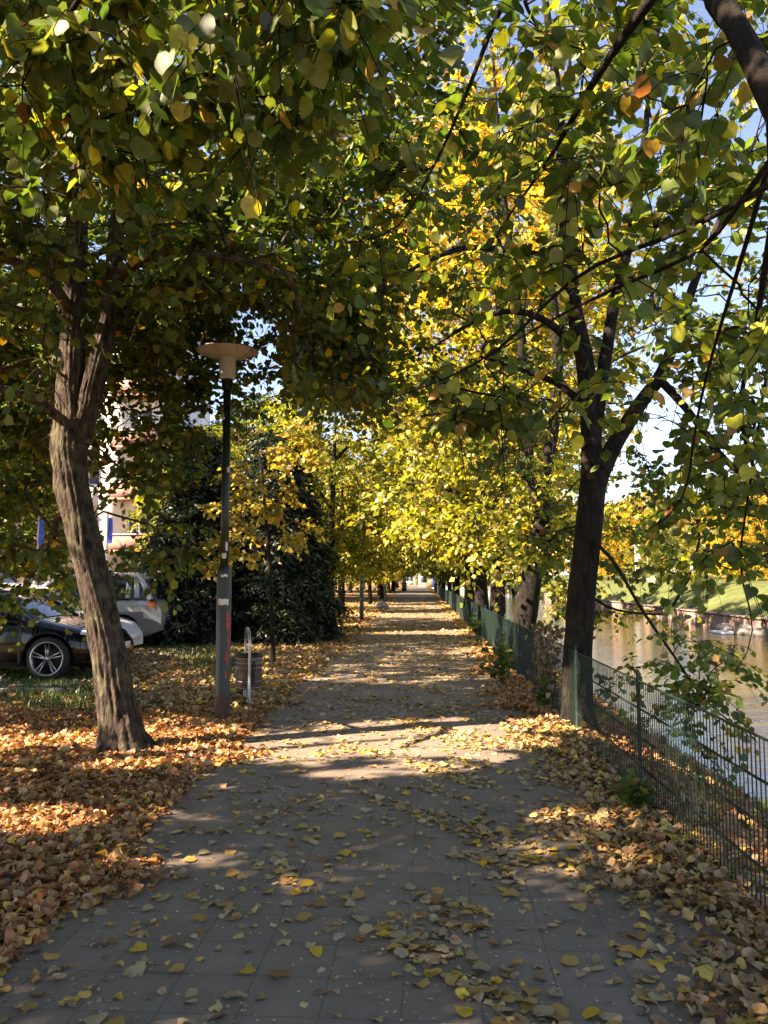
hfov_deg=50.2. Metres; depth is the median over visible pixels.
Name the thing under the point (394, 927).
fallen leaf
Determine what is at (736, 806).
wire fence
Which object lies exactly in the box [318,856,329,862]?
fallen leaf
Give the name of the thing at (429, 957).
fallen leaf
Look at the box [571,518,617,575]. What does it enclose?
linden tree
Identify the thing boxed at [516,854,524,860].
fallen leaf
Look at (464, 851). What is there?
fallen leaf
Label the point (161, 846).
fallen leaf
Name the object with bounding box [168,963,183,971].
fallen leaf
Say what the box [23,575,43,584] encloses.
window
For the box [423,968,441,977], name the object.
fallen leaf
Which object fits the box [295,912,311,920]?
fallen leaf
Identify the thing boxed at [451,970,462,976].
fallen leaf
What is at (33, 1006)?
fallen leaf
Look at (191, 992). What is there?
fallen leaf
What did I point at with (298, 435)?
apartment block
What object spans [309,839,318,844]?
fallen leaf
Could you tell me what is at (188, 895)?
fallen leaf
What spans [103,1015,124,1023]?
fallen leaf
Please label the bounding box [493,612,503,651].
wire fence
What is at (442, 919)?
fallen leaf
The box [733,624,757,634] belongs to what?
rock
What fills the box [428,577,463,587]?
linden tree
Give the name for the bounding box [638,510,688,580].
linden tree
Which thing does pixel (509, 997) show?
fallen leaf
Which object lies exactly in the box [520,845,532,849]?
fallen leaf
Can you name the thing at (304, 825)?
fallen leaf
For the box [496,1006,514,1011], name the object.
fallen leaf
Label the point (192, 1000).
fallen leaf
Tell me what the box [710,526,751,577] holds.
linden tree
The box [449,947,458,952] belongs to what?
fallen leaf
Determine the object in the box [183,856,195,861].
fallen leaf
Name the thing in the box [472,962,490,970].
fallen leaf
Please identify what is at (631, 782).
weed
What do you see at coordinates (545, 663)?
dried vine
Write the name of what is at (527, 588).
linden tree
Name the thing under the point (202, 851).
fallen leaf
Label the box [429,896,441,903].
fallen leaf
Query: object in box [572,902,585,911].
fallen leaf
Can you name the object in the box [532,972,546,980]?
fallen leaf
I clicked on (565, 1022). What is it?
fallen leaf
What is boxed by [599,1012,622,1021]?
fallen leaf
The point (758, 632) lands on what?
rock
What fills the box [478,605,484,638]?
wire fence
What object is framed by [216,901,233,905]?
fallen leaf
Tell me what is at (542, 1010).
fallen leaf
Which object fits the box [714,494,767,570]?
linden tree
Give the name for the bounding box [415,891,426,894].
fallen leaf
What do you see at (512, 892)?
fallen leaf
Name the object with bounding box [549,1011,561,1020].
fallen leaf
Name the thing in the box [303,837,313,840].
fallen leaf
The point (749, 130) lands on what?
sky
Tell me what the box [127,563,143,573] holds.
window
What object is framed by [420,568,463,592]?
linden tree
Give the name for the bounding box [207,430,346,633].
conifer
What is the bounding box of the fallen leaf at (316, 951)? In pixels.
[309,946,322,956]
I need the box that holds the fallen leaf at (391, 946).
[386,944,402,949]
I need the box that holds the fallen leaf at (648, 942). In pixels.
[641,938,658,949]
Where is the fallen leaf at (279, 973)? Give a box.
[268,969,291,976]
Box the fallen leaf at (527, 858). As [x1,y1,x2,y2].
[519,856,531,861]
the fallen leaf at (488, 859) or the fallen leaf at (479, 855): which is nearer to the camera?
the fallen leaf at (488, 859)
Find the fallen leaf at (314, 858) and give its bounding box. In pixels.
[311,855,321,860]
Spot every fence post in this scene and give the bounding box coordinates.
[573,644,578,730]
[634,670,642,794]
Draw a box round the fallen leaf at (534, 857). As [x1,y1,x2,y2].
[529,855,539,859]
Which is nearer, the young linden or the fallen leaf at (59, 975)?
the fallen leaf at (59, 975)
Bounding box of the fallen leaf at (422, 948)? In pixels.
[416,946,427,950]
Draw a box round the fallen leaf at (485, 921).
[479,919,487,925]
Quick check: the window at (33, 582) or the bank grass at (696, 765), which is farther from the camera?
the window at (33, 582)
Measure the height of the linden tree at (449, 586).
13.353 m
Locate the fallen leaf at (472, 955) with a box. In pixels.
[466,951,478,959]
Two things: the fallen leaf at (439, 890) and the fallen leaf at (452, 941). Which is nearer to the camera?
the fallen leaf at (452, 941)
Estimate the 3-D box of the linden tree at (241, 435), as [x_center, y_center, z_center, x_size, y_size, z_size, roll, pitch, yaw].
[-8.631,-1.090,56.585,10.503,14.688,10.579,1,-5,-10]
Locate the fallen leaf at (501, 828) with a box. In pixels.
[496,826,506,834]
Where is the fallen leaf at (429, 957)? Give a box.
[425,956,441,960]
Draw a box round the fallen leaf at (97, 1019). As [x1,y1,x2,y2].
[82,1012,107,1023]
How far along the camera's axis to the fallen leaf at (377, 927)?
3.74 m
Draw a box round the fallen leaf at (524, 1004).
[521,1001,537,1012]
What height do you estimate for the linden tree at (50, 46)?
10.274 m
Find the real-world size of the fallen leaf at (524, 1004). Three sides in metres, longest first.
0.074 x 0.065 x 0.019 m
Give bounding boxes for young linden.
[192,416,333,662]
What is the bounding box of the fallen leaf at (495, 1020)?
[490,1016,508,1023]
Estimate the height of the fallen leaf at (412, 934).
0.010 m
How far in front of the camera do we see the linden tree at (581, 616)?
8.88 m
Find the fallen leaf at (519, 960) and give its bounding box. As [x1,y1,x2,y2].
[512,958,523,963]
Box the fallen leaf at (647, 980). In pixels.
[641,977,655,982]
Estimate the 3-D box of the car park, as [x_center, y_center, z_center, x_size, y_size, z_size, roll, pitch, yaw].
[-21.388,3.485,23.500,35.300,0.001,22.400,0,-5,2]
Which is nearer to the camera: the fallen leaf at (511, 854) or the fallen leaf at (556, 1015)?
the fallen leaf at (556, 1015)
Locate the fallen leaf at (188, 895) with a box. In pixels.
[185,890,199,897]
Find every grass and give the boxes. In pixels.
[0,642,283,710]
[539,659,767,863]
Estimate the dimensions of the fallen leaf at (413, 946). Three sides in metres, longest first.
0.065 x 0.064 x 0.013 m
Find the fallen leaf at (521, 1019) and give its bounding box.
[510,1012,529,1023]
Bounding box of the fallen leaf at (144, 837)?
[140,836,150,841]
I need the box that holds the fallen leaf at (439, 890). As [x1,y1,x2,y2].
[431,886,443,893]
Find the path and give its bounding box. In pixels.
[0,585,767,1023]
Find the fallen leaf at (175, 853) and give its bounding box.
[172,851,182,855]
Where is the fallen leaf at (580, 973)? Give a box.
[576,971,586,977]
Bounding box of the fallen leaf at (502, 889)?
[497,886,508,891]
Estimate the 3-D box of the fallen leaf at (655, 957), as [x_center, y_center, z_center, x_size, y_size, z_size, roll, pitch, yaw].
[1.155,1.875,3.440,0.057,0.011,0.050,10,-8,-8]
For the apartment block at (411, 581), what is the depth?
204.17 m
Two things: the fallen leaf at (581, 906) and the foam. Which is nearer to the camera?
the fallen leaf at (581, 906)
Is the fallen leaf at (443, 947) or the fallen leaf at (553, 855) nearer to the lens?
the fallen leaf at (443, 947)
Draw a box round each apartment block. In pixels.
[4,306,210,584]
[212,430,328,494]
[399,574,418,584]
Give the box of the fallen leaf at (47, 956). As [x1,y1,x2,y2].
[43,953,59,959]
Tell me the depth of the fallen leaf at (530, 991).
3.15 m
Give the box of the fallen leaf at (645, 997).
[637,993,657,1003]
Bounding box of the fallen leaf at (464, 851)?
[460,850,473,854]
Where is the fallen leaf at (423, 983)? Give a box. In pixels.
[414,977,428,987]
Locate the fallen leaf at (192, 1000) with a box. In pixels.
[184,998,197,1002]
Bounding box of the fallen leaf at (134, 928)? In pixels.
[130,926,141,931]
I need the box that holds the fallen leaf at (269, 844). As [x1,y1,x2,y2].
[262,843,273,846]
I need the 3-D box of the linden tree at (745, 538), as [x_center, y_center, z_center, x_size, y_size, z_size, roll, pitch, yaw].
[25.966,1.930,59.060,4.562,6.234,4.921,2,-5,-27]
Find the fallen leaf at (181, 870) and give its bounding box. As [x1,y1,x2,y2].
[172,865,186,874]
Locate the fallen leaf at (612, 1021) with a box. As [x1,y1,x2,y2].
[606,1019,623,1023]
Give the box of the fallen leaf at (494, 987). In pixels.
[480,985,497,991]
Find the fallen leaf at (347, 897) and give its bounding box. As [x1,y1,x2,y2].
[336,895,349,899]
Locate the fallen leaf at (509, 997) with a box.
[501,993,515,1001]
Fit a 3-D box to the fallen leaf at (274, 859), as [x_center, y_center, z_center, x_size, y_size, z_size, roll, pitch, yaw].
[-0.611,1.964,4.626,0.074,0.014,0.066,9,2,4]
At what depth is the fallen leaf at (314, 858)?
4.67 m
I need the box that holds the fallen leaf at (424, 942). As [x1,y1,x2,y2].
[420,940,431,948]
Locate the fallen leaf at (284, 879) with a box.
[280,877,293,884]
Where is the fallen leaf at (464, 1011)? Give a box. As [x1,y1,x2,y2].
[455,1005,474,1016]
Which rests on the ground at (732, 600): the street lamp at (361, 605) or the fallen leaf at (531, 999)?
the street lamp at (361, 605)
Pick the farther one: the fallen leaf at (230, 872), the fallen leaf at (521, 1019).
the fallen leaf at (230, 872)
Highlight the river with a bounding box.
[431,586,767,801]
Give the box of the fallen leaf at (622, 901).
[617,898,631,903]
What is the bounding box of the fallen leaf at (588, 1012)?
[582,1007,602,1018]
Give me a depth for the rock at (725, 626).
41.82 m
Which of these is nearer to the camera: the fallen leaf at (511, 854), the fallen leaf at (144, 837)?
the fallen leaf at (511, 854)
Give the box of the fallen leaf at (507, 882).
[501,880,513,884]
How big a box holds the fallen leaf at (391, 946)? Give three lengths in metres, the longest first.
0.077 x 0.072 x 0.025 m
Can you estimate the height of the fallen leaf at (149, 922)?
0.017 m
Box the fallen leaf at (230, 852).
[224,850,235,854]
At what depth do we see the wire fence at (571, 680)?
9.29 m
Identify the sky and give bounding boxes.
[0,0,767,574]
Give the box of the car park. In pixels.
[0,635,214,688]
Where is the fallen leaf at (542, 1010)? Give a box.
[533,1004,553,1015]
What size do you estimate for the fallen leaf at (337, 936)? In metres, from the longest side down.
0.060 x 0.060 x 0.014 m
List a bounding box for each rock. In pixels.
[715,623,733,630]
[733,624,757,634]
[749,628,765,635]
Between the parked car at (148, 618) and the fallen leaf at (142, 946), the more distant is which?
the parked car at (148, 618)
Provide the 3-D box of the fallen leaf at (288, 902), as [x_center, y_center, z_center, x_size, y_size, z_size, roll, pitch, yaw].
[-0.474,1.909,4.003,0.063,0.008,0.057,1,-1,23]
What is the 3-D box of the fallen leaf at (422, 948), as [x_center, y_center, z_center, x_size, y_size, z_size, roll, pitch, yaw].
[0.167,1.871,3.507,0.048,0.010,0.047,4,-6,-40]
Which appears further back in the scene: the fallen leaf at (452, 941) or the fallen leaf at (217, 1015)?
the fallen leaf at (452, 941)
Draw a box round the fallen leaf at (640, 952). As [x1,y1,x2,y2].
[628,947,646,957]
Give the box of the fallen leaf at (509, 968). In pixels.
[504,966,514,969]
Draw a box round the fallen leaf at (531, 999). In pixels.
[521,996,536,1003]
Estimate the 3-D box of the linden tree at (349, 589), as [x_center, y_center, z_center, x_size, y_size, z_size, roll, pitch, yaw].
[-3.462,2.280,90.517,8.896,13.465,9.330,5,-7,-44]
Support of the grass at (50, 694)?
on the ground at (732, 600)
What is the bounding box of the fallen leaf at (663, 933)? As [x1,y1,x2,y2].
[655,932,670,935]
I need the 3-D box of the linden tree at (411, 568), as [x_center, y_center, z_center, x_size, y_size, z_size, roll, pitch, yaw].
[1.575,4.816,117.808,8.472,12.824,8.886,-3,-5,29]
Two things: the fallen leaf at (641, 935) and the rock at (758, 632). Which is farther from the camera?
the rock at (758, 632)
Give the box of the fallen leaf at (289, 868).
[283,866,296,872]
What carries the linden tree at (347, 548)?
on the ground at (732, 600)
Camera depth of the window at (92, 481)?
53.38 m
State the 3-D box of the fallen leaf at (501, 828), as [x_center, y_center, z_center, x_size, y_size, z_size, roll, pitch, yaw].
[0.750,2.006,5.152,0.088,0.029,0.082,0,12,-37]
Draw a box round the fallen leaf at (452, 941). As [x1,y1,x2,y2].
[450,934,461,944]
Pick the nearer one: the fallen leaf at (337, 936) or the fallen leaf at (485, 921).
the fallen leaf at (337, 936)
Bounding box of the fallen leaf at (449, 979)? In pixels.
[444,974,458,984]
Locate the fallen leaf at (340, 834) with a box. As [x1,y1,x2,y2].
[333,832,345,837]
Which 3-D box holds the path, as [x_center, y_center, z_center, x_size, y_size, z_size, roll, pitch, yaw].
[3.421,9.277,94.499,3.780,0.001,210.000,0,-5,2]
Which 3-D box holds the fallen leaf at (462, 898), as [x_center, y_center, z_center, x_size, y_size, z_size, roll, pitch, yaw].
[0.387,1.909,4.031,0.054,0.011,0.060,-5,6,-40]
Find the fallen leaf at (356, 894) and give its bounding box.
[351,890,365,899]
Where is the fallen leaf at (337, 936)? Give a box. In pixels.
[333,932,344,940]
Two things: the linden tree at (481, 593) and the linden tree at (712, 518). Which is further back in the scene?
the linden tree at (712, 518)
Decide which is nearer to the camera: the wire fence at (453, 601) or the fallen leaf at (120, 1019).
the fallen leaf at (120, 1019)
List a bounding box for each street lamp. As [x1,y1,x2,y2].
[196,342,258,717]
[358,510,366,620]
[384,553,385,600]
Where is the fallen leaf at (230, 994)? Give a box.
[222,990,240,997]
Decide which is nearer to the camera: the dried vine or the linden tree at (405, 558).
the dried vine
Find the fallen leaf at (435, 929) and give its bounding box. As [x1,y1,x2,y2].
[431,927,446,933]
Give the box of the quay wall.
[488,586,767,630]
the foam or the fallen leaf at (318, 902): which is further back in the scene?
the foam
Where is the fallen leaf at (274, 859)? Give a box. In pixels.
[269,856,278,862]
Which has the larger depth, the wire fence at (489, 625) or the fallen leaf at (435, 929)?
the wire fence at (489, 625)
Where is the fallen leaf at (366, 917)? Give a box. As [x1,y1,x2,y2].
[351,915,369,921]
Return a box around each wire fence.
[451,592,452,608]
[453,593,454,609]
[455,594,456,611]
[457,595,458,613]
[459,596,461,616]
[462,598,464,620]
[465,599,468,622]
[469,601,472,622]
[473,603,478,634]
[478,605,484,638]
[485,609,492,644]
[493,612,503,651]
[504,618,518,674]
[518,625,540,689]
[540,636,575,726]
[575,651,637,777]
[638,680,767,919]
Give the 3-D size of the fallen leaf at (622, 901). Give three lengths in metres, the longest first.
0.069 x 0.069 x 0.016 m
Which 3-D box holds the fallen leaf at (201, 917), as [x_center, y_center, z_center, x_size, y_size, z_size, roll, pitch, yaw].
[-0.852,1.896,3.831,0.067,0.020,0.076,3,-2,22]
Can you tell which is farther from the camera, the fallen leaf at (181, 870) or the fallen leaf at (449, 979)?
the fallen leaf at (181, 870)
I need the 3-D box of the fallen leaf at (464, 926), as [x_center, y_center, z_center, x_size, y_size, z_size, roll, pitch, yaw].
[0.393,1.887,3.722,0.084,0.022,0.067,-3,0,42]
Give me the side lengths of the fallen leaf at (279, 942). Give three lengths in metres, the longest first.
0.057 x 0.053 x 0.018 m
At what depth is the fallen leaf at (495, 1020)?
2.95 m
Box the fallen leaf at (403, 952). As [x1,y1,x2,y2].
[393,947,408,957]
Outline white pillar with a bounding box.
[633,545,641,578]
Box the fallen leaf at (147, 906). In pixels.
[142,904,152,910]
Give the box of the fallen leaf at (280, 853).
[275,850,287,856]
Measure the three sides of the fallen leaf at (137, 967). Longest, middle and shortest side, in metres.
0.094 x 0.087 x 0.029 m
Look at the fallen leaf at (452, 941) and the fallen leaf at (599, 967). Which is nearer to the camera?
the fallen leaf at (599, 967)
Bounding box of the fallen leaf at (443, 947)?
[435,944,448,952]
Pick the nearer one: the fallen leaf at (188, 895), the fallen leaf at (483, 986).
the fallen leaf at (483, 986)
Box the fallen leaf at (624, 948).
[616,945,636,951]
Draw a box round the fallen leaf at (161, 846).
[154,844,165,848]
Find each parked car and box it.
[0,585,133,680]
[3,582,142,645]
[41,572,179,640]
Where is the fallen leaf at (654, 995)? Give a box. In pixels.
[648,989,669,1000]
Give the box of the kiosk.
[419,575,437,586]
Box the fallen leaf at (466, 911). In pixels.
[460,910,472,913]
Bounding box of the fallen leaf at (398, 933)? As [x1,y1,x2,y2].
[387,930,406,937]
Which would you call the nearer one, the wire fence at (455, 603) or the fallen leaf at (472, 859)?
the fallen leaf at (472, 859)
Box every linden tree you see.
[0,0,464,321]
[0,0,539,757]
[0,221,126,513]
[0,402,92,580]
[0,407,31,572]
[121,424,252,582]
[152,435,245,518]
[204,392,327,485]
[249,378,420,596]
[298,0,767,671]
[305,437,397,606]
[323,0,756,667]
[325,462,361,525]
[329,478,360,592]
[334,457,405,604]
[335,51,684,616]
[339,481,416,599]
[345,0,767,796]
[356,121,608,609]
[376,540,406,595]
[380,369,540,602]
[386,527,416,592]
[391,553,414,590]
[394,550,418,589]
[395,554,426,588]
[399,349,523,573]
[401,506,490,596]
[404,563,489,591]
[410,504,521,597]
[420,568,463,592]
[422,573,445,588]
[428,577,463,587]
[487,547,523,594]
[516,490,574,575]
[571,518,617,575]
[598,531,625,580]
[604,498,669,574]
[614,488,681,574]
[623,547,645,573]
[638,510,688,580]
[676,506,723,578]
[679,539,705,573]
[691,476,754,546]
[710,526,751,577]
[711,496,767,577]
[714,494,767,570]
[754,542,767,580]
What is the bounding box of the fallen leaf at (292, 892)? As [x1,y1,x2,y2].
[290,890,303,894]
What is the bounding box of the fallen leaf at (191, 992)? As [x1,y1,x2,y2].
[185,988,197,997]
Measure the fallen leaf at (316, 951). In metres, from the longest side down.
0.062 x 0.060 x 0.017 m
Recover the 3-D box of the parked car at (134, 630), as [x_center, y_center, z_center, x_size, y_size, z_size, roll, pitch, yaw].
[-6.875,2.099,15.730,4.286,1.504,2.104,0,-5,2]
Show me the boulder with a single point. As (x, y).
(381, 604)
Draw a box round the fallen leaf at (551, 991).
[548,986,562,995]
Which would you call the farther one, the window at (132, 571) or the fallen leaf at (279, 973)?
the window at (132, 571)
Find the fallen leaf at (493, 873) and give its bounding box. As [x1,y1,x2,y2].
[488,871,498,876]
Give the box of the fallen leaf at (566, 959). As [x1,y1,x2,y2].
[560,954,578,964]
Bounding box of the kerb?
[0,687,63,694]
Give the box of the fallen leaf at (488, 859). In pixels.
[481,857,493,861]
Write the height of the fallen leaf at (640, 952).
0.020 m
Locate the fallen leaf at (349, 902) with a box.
[345,898,354,905]
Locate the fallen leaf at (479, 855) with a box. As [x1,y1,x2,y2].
[471,852,484,856]
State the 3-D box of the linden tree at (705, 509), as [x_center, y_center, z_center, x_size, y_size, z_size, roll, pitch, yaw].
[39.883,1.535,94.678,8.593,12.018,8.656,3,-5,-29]
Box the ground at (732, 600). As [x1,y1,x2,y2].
[0,572,767,976]
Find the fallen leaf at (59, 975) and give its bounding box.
[52,973,66,977]
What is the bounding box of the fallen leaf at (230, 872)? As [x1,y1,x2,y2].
[226,868,240,876]
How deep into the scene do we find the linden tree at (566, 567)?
125.65 m
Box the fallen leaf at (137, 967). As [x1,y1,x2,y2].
[125,961,145,976]
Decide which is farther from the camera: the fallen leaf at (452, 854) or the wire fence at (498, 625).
the wire fence at (498, 625)
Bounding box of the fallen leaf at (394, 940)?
[389,937,404,942]
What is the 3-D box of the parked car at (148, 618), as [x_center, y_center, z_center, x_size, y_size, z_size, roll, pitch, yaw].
[-7.149,2.284,19.391,4.336,1.727,2.143,0,-5,2]
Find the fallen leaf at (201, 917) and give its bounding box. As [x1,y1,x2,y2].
[193,914,207,921]
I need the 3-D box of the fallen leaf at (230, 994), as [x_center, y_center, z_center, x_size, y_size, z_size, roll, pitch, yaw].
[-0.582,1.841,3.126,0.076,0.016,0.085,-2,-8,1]
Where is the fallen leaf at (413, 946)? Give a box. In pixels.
[407,944,420,949]
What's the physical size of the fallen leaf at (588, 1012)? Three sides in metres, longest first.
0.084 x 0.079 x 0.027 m
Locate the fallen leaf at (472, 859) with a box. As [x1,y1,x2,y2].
[469,856,479,862]
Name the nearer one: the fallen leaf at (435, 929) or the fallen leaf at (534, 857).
the fallen leaf at (435, 929)
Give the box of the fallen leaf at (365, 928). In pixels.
[359,923,373,933]
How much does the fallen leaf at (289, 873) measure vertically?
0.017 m
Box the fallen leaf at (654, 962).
[648,958,668,965]
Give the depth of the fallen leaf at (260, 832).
5.13 m
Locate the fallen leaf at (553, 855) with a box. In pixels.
[548,853,560,858]
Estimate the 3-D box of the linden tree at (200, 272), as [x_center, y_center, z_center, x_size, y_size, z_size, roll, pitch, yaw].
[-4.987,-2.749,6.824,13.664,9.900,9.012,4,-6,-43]
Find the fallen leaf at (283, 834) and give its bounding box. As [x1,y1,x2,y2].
[276,833,287,835]
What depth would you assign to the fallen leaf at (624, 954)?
3.45 m
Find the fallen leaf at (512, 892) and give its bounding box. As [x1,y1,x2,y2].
[502,888,519,896]
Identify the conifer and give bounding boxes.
[138,425,268,647]
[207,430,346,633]
[231,429,356,648]
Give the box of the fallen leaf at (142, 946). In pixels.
[129,942,146,951]
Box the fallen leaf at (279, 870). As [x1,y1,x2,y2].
[275,867,283,873]
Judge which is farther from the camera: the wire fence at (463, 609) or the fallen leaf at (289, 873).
the wire fence at (463, 609)
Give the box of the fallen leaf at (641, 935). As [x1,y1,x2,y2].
[627,931,645,939]
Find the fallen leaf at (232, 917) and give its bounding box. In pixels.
[226,915,238,920]
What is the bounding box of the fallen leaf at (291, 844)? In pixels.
[287,841,296,846]
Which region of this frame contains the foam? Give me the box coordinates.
[709,630,733,633]
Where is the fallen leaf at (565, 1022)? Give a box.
[557,1020,571,1023]
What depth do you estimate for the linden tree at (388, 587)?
89.59 m
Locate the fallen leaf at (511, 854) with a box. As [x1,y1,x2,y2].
[507,852,521,857]
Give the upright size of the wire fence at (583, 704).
0.848 m
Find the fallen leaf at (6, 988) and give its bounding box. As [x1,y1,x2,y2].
[0,985,10,993]
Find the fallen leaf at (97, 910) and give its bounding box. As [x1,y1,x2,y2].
[93,908,107,914]
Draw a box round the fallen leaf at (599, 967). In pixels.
[590,965,604,970]
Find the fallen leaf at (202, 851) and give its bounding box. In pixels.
[198,848,209,853]
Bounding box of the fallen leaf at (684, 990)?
[677,984,690,992]
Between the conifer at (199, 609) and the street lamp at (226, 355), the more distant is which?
the conifer at (199, 609)
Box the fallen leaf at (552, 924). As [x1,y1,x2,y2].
[547,922,557,925]
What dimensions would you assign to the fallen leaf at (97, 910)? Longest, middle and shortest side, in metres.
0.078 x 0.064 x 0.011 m
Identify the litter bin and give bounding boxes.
[234,627,263,703]
[401,582,406,590]
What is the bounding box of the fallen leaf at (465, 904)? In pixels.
[461,901,476,908]
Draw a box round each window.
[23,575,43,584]
[88,461,98,484]
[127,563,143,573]
[128,511,149,533]
[130,410,151,428]
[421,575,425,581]
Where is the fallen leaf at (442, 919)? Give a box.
[439,917,448,922]
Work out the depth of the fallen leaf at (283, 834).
5.07 m
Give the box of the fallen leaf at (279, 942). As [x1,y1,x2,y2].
[276,939,286,945]
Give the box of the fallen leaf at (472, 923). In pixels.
[460,921,476,927]
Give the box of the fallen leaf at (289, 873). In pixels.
[284,871,298,875]
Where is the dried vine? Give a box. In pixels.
[526,620,564,709]
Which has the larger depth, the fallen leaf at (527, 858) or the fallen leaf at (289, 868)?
the fallen leaf at (527, 858)
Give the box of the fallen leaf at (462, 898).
[457,896,466,901]
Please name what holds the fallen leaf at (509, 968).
on the path
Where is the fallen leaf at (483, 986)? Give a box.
[477,985,493,995]
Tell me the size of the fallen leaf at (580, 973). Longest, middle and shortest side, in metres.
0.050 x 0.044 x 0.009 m
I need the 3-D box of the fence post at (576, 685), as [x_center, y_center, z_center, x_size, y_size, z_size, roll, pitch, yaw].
[1.950,1.909,8.299,0.050,1.138,0.126,0,-5,2]
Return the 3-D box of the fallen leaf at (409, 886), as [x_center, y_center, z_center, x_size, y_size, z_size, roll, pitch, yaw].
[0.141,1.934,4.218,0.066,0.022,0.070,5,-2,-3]
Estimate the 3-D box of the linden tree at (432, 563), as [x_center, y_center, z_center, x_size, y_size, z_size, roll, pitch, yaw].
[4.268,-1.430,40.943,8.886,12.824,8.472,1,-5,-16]
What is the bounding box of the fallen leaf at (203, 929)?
[194,927,206,932]
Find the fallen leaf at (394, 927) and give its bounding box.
[389,924,398,929]
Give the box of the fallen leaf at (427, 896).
[421,894,430,899]
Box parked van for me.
[0,569,18,582]
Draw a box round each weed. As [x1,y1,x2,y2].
[466,614,481,636]
[475,634,512,669]
[478,641,515,681]
[532,673,552,710]
[612,768,657,814]
[750,798,767,818]
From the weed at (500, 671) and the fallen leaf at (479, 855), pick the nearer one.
the fallen leaf at (479, 855)
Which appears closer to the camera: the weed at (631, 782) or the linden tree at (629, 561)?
the weed at (631, 782)
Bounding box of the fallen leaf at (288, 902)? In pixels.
[281,899,291,904]
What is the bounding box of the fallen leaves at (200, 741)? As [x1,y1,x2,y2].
[0,597,767,1023]
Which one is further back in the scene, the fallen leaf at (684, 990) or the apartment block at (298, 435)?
the apartment block at (298, 435)
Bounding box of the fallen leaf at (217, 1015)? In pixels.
[209,1013,226,1019]
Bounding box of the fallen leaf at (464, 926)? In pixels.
[461,923,475,931]
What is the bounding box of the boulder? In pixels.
[375,601,388,608]
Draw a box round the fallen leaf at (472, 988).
[468,985,486,997]
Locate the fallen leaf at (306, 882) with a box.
[300,879,314,886]
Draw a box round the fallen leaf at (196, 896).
[190,894,199,898]
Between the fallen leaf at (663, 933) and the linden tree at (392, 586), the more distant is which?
the linden tree at (392, 586)
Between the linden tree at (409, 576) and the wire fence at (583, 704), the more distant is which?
the linden tree at (409, 576)
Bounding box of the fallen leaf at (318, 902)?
[314,898,327,906]
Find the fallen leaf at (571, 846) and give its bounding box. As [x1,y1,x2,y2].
[567,844,581,849]
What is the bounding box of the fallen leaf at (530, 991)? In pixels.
[523,986,539,996]
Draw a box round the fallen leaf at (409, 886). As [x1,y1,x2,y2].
[405,883,415,889]
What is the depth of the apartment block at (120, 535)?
52.95 m
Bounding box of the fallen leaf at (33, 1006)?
[18,1002,37,1010]
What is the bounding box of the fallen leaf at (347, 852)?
[340,849,350,855]
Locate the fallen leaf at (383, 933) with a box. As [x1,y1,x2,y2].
[376,930,391,936]
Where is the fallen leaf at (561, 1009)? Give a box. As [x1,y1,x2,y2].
[549,1003,568,1019]
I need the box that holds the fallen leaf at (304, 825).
[297,823,307,827]
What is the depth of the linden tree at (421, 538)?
23.27 m
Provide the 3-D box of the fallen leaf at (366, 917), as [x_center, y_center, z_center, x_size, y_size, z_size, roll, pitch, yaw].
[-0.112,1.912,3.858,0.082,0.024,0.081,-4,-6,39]
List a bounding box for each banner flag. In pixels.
[36,516,43,584]
[106,511,112,559]
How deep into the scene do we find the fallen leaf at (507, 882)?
4.29 m
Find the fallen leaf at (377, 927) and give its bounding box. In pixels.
[374,924,388,930]
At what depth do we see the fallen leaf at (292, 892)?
4.15 m
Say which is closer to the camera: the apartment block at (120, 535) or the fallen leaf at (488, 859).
the fallen leaf at (488, 859)
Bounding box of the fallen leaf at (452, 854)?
[446,852,457,856]
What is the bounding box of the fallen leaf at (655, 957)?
[652,955,662,959]
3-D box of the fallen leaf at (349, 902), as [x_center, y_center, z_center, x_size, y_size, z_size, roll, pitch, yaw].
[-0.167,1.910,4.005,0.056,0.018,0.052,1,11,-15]
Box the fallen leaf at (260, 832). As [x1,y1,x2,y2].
[256,831,265,834]
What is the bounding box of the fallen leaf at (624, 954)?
[617,951,631,957]
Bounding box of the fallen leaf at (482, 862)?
[478,860,486,864]
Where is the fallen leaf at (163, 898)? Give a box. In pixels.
[155,894,169,900]
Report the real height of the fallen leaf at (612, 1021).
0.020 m
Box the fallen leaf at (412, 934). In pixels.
[405,932,419,938]
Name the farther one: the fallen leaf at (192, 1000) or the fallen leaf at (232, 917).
the fallen leaf at (232, 917)
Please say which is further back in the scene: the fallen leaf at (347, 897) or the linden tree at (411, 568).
the linden tree at (411, 568)
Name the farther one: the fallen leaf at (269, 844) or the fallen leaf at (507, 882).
the fallen leaf at (269, 844)
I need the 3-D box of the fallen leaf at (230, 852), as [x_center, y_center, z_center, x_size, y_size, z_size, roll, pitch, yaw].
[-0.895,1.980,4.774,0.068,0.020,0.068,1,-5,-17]
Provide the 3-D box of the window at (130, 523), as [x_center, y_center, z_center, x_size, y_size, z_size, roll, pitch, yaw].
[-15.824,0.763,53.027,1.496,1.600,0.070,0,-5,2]
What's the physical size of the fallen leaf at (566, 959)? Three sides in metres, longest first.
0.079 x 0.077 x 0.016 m
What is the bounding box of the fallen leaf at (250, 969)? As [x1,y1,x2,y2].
[236,966,254,973]
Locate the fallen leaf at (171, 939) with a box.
[162,936,178,945]
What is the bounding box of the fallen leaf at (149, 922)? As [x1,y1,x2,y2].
[143,920,156,924]

